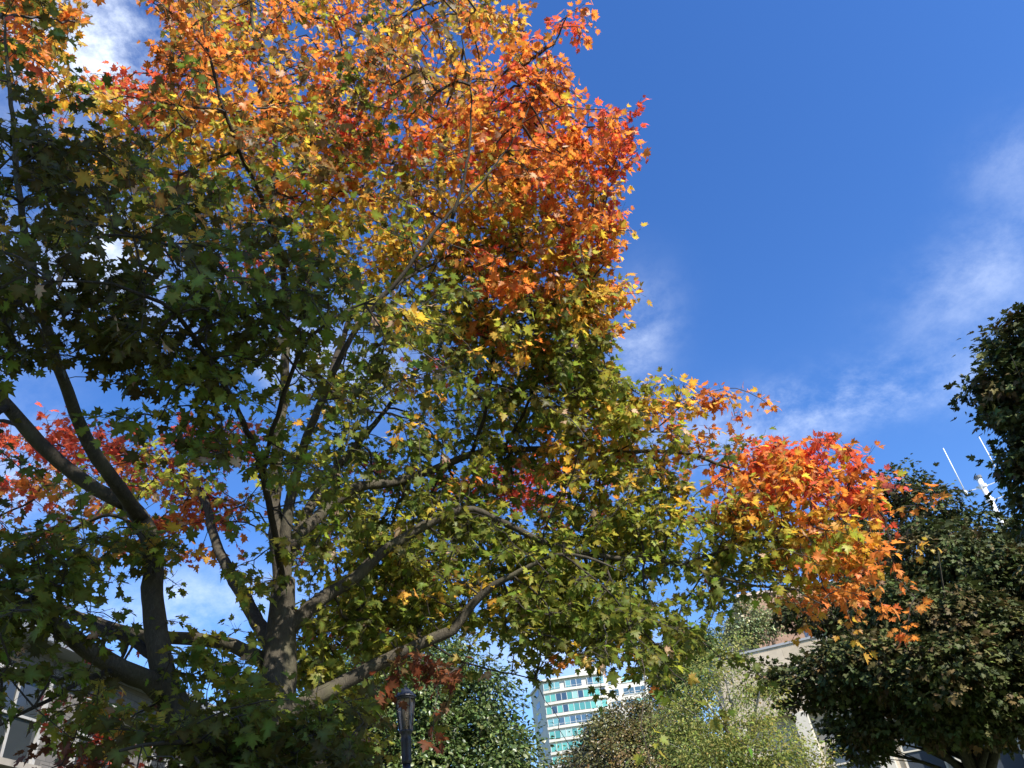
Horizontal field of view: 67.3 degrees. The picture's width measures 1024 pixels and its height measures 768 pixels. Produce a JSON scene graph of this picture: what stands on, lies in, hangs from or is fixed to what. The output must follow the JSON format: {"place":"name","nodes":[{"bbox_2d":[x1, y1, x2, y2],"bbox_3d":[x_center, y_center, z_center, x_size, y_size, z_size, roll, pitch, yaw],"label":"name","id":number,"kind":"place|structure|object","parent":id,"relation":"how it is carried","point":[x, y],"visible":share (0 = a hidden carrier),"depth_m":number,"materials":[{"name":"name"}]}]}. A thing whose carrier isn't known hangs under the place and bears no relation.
{"place":"outdoors","nodes":[
{"label":"outdoors","id":0,"kind":"place"},
{"bbox_2d":[0,623,227,767],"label":"stone house","id":1,"kind":"structure","parent":0,"point":[16,739],"depth_m":16.30,"materials":[{"name":"stone"}]},
{"bbox_2d":[0,663,53,767],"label":"window","id":2,"kind":"structure","parent":1,"relation":"in","point":[15,739],"depth_m":15.80,"materials":[{"name":"grey glass"}]},
{"bbox_2d":[67,698,116,767],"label":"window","id":3,"kind":"structure","parent":1,"relation":"in","point":[75,758],"depth_m":17.48,"materials":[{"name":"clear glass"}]},
{"bbox_2d":[145,746,182,767],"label":"window","id":4,"kind":"structure","parent":1,"relation":"in","point":[153,762],"depth_m":19.95,"materials":[{"name":"grey glass"}]},
{"bbox_2d":[0,0,1023,766],"label":"sky","id":5,"kind":"structure","parent":0,"point":[829,194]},
{"bbox_2d":[529,667,653,767],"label":"apartment tower","id":6,"kind":"structure","parent":0,"point":[568,698],"depth_m":219.46,"materials":[{"name":"white concrete"}]},
{"bbox_2d":[543,684,548,690],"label":"window","id":7,"kind":"structure","parent":6,"relation":"in","point":[545,686],"depth_m":222.05,"materials":[{"name":"teal glass"}]},
{"bbox_2d":[544,695,550,702],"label":"window","id":8,"kind":"structure","parent":6,"relation":"in","point":[547,698],"depth_m":220.22,"materials":[{"name":"teal glass"}]},
{"bbox_2d":[546,707,551,714],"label":"window","id":9,"kind":"structure","parent":6,"relation":"in","point":[548,710],"depth_m":218.29,"materials":[{"name":"teal glass"}]},
{"bbox_2d":[547,719,553,726],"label":"window","id":10,"kind":"structure","parent":6,"relation":"in","point":[549,724],"depth_m":216.35,"materials":[{"name":"teal glass"}]},
{"bbox_2d":[549,732,554,738],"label":"window","id":11,"kind":"structure","parent":6,"relation":"in","point":[550,733],"depth_m":214.62,"materials":[{"name":"teal glass"}]},
{"bbox_2d":[550,694,555,701],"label":"window","id":12,"kind":"structure","parent":6,"relation":"in","point":[552,697],"depth_m":219.95,"materials":[{"name":"teal glass"}]},
{"bbox_2d":[551,744,556,751],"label":"window","id":13,"kind":"structure","parent":6,"relation":"in","point":[553,749],"depth_m":212.48,"materials":[{"name":"teal glass"}]},
{"bbox_2d":[551,706,557,713],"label":"window","id":14,"kind":"structure","parent":6,"relation":"in","point":[554,708],"depth_m":218.08,"materials":[{"name":"blue glass"}]},
{"bbox_2d":[553,718,558,725],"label":"window","id":15,"kind":"structure","parent":6,"relation":"in","point":[556,721],"depth_m":216.19,"materials":[{"name":"teal glass"}]},
{"bbox_2d":[554,682,559,688],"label":"window","id":16,"kind":"structure","parent":6,"relation":"in","point":[556,684],"depth_m":221.67,"materials":[{"name":"teal glass"}]},
{"bbox_2d":[554,731,560,738],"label":"window","id":17,"kind":"structure","parent":6,"relation":"in","point":[557,733],"depth_m":214.25,"materials":[{"name":"teal glass"}]},
{"bbox_2d":[555,693,561,700],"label":"window","id":18,"kind":"structure","parent":6,"relation":"in","point":[558,696],"depth_m":219.81,"materials":[{"name":"blue glass"}]},
{"bbox_2d":[556,743,561,750],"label":"window","id":19,"kind":"structure","parent":6,"relation":"in","point":[560,745],"depth_m":212.40,"materials":[{"name":"teal glass"}]},
{"bbox_2d":[557,705,562,712],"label":"window","id":20,"kind":"structure","parent":6,"relation":"in","point":[559,708],"depth_m":217.89,"materials":[{"name":"teal glass"}]},
{"bbox_2d":[559,717,564,724],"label":"window","id":21,"kind":"structure","parent":6,"relation":"in","point":[561,722],"depth_m":215.93,"materials":[{"name":"blue glass"}]},
{"bbox_2d":[560,730,566,737],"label":"window","id":22,"kind":"structure","parent":6,"relation":"in","point":[563,731],"depth_m":214.15,"materials":[{"name":"teal glass"}]},
{"bbox_2d":[561,693,566,699],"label":"window","id":23,"kind":"structure","parent":6,"relation":"in","point":[563,695],"depth_m":219.63,"materials":[{"name":"blue glass"}]},
{"bbox_2d":[562,742,567,749],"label":"window","id":24,"kind":"structure","parent":6,"relation":"in","point":[565,747],"depth_m":212.19,"materials":[{"name":"teal glass"}]},
{"bbox_2d":[562,705,568,711],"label":"window","id":25,"kind":"structure","parent":6,"relation":"in","point":[565,707],"depth_m":217.73,"materials":[{"name":"blue glass"}]},
{"bbox_2d":[564,717,569,723],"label":"window","id":26,"kind":"structure","parent":6,"relation":"in","point":[567,719],"depth_m":215.88,"materials":[{"name":"teal glass"}]},
{"bbox_2d":[565,680,570,686],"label":"window","id":27,"kind":"structure","parent":6,"relation":"in","point":[567,683],"depth_m":221.40,"materials":[{"name":"teal glass"}]},
{"bbox_2d":[566,729,571,736],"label":"window","id":28,"kind":"structure","parent":6,"relation":"in","point":[568,734],"depth_m":213.94,"materials":[{"name":"teal glass"}]},
{"bbox_2d":[566,692,572,698],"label":"window","id":29,"kind":"structure","parent":6,"relation":"in","point":[569,694],"depth_m":219.60,"materials":[{"name":"teal glass"}]},
{"bbox_2d":[568,704,573,710],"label":"window","id":30,"kind":"structure","parent":6,"relation":"in","point":[570,706],"depth_m":217.68,"materials":[{"name":"teal glass"}]},
{"bbox_2d":[570,716,575,722],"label":"window","id":31,"kind":"structure","parent":6,"relation":"in","point":[572,718],"depth_m":215.72,"materials":[{"name":"blue glass"}]},
{"bbox_2d":[570,679,575,686],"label":"window","id":32,"kind":"structure","parent":6,"relation":"in","point":[573,682],"depth_m":221.43,"materials":[{"name":"blue glass"}]},
{"bbox_2d":[572,691,577,697],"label":"window","id":33,"kind":"structure","parent":6,"relation":"in","point":[574,694],"depth_m":219.49,"materials":[{"name":"teal glass"}]},
{"bbox_2d":[573,703,579,710],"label":"window","id":34,"kind":"structure","parent":6,"relation":"in","point":[576,706],"depth_m":217.57,"materials":[{"name":"teal glass"}]},
{"bbox_2d":[575,715,581,722],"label":"window","id":35,"kind":"structure","parent":6,"relation":"in","point":[578,716],"depth_m":215.72,"materials":[{"name":"blue glass"}]},
{"bbox_2d":[576,679,581,685],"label":"window","id":36,"kind":"structure","parent":6,"relation":"in","point":[578,681],"depth_m":221.32,"materials":[{"name":"blue glass"}]},
{"bbox_2d":[577,690,583,697],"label":"window","id":37,"kind":"structure","parent":6,"relation":"in","point":[580,693],"depth_m":219.55,"materials":[{"name":"blue glass"}]},
{"bbox_2d":[579,702,584,709],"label":"window","id":38,"kind":"structure","parent":6,"relation":"in","point":[582,705],"depth_m":217.62,"materials":[{"name":"teal glass"}]},
{"bbox_2d":[581,714,586,721],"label":"window","id":39,"kind":"structure","parent":6,"relation":"in","point":[583,718],"depth_m":215.67,"materials":[{"name":"blue glass"}]},
{"bbox_2d":[583,690,588,696],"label":"window","id":40,"kind":"structure","parent":6,"relation":"in","point":[585,692],"depth_m":219.47,"materials":[{"name":"teal glass"}]},
{"bbox_2d":[585,702,590,708],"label":"window","id":41,"kind":"structure","parent":6,"relation":"in","point":[587,704],"depth_m":217.57,"materials":[{"name":"teal glass"}]},
{"bbox_2d":[586,677,592,684],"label":"window","id":42,"kind":"structure","parent":6,"relation":"in","point":[589,680],"depth_m":221.38,"materials":[{"name":"blue glass"}]},
{"bbox_2d":[590,701,596,708],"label":"window","id":43,"kind":"structure","parent":6,"relation":"in","point":[592,703],"depth_m":217.68,"materials":[{"name":"teal glass"}]},
{"bbox_2d":[596,700,601,707],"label":"window","id":44,"kind":"structure","parent":6,"relation":"in","point":[599,703],"depth_m":217.84,"materials":[{"name":"teal glass"}]},
{"bbox_2d":[601,700,607,706],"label":"window","id":45,"kind":"structure","parent":6,"relation":"in","point":[603,701],"depth_m":217.89,"materials":[{"name":"teal glass"}]},
{"bbox_2d":[609,688,619,695],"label":"window","id":46,"kind":"structure","parent":6,"relation":"in","point":[617,690],"depth_m":222.41,"materials":[{"name":"blue glass"}]},
{"bbox_2d":[611,700,620,708],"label":"window","id":47,"kind":"structure","parent":6,"relation":"in","point":[620,700],"depth_m":220.46,"materials":[{"name":"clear glass"}]},
{"bbox_2d":[623,686,634,694],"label":"window","id":48,"kind":"structure","parent":6,"relation":"in","point":[631,689],"depth_m":222.13,"materials":[{"name":"blue glass"}]},
{"bbox_2d":[634,686,646,692],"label":"window","id":49,"kind":"structure","parent":6,"relation":"in","point":[637,689],"depth_m":222.13,"materials":[{"name":"blue glass"}]},
{"bbox_2d":[723,581,860,653],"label":"brick block","id":50,"kind":"structure","parent":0,"point":[784,638],"depth_m":77.04,"materials":[{"name":"stone"}]},
{"bbox_2d":[710,636,1023,767],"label":"stone hall","id":51,"kind":"structure","parent":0,"point":[781,651],"depth_m":40.32,"materials":[{"name":"stone"}]},
{"bbox_2d":[768,750,801,767],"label":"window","id":52,"kind":"structure","parent":51,"relation":"in","point":[791,750],"depth_m":39.97,"materials":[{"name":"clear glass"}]},
{"bbox_2d":[827,741,872,767],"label":"window","id":53,"kind":"structure","parent":51,"relation":"in","point":[842,761],"depth_m":38.87,"materials":[{"name":"grey glass"}]},
{"bbox_2d":[897,738,948,767],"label":"window","id":54,"kind":"structure","parent":51,"relation":"in","point":[919,754],"depth_m":37.50,"materials":[{"name":"glass"}]},
{"bbox_2d":[943,437,1003,525],"bbox_3d":[30.254,8.552,47.286,2.493,11.803,0.476,-30,-42,29],"label":"antenna mast","id":55,"kind":"object","parent":51,"relation":"on","point":[982,485],"visible":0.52,"depth_m":48.82,"materials":[{"name":"metal"}]},
{"bbox_2d":[997,740,1023,767],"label":"window","id":56,"kind":"structure","parent":51,"relation":"in","point":[1006,762],"depth_m":35.89,"materials":[{"name":"glass"}]},
{"label":"ground","id":57,"kind":"structure","parent":0,"visible":0},
{"bbox_2d":[395,685,415,767],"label":"street lamp","id":58,"kind":"object","parent":57,"relation":"on","point":[405,719],"visible":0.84,"depth_m":11.12,"materials":[{"name":"metal"}]},
{"bbox_2d":[297,618,567,767],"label":"green tree","id":59,"kind":"object","parent":57,"relation":"on","point":[488,730],"visible":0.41,"depth_m":21.00,"materials":[{"name":"green plant"}]},
{"bbox_2d":[0,0,952,767],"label":"maple tree","id":60,"kind":"object","parent":57,"relation":"on","point":[548,598],"visible":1,"depth_m":7.58,"materials":[{"name":"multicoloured plant"}]},
{"bbox_2d":[542,687,762,767],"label":"tree","id":61,"kind":"object","parent":57,"relation":"on","point":[613,745],"visible":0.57,"depth_m":33.44,"materials":[{"name":"green plant"}]},
{"bbox_2d":[639,620,722,760],"bbox_3d":[11.464,23.040,45.644,6.159,17.344,5.837,-7,-36,0],"label":"tall tree","id":62,"kind":"object","parent":57,"relation":"on","point":[681,681],"visible":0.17,"depth_m":48.32,"materials":[{"name":"green plant"}]},
{"bbox_2d":[626,629,853,767],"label":"locust tree","id":63,"kind":"object","parent":57,"relation":"on","point":[741,757],"visible":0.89,"depth_m":19.89,"materials":[{"name":"green plant"}]},
{"bbox_2d":[697,596,789,668],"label":"tall tree","id":64,"kind":"object","parent":57,"relation":"on","point":[756,624],"visible":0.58,"depth_m":67.79,"materials":[{"name":"green plant"}]},
{"bbox_2d":[736,453,1023,767],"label":"dark maple","id":65,"kind":"object","parent":57,"relation":"on","point":[948,685],"visible":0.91,"depth_m":20.45,"materials":[{"name":"green plant"}]},
{"bbox_2d":[943,302,1023,575],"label":"dark maple","id":66,"kind":"object","parent":57,"relation":"on","point":[999,396],"visible":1,"depth_m":15.45,"materials":[{"name":"green plant"}]}
]}

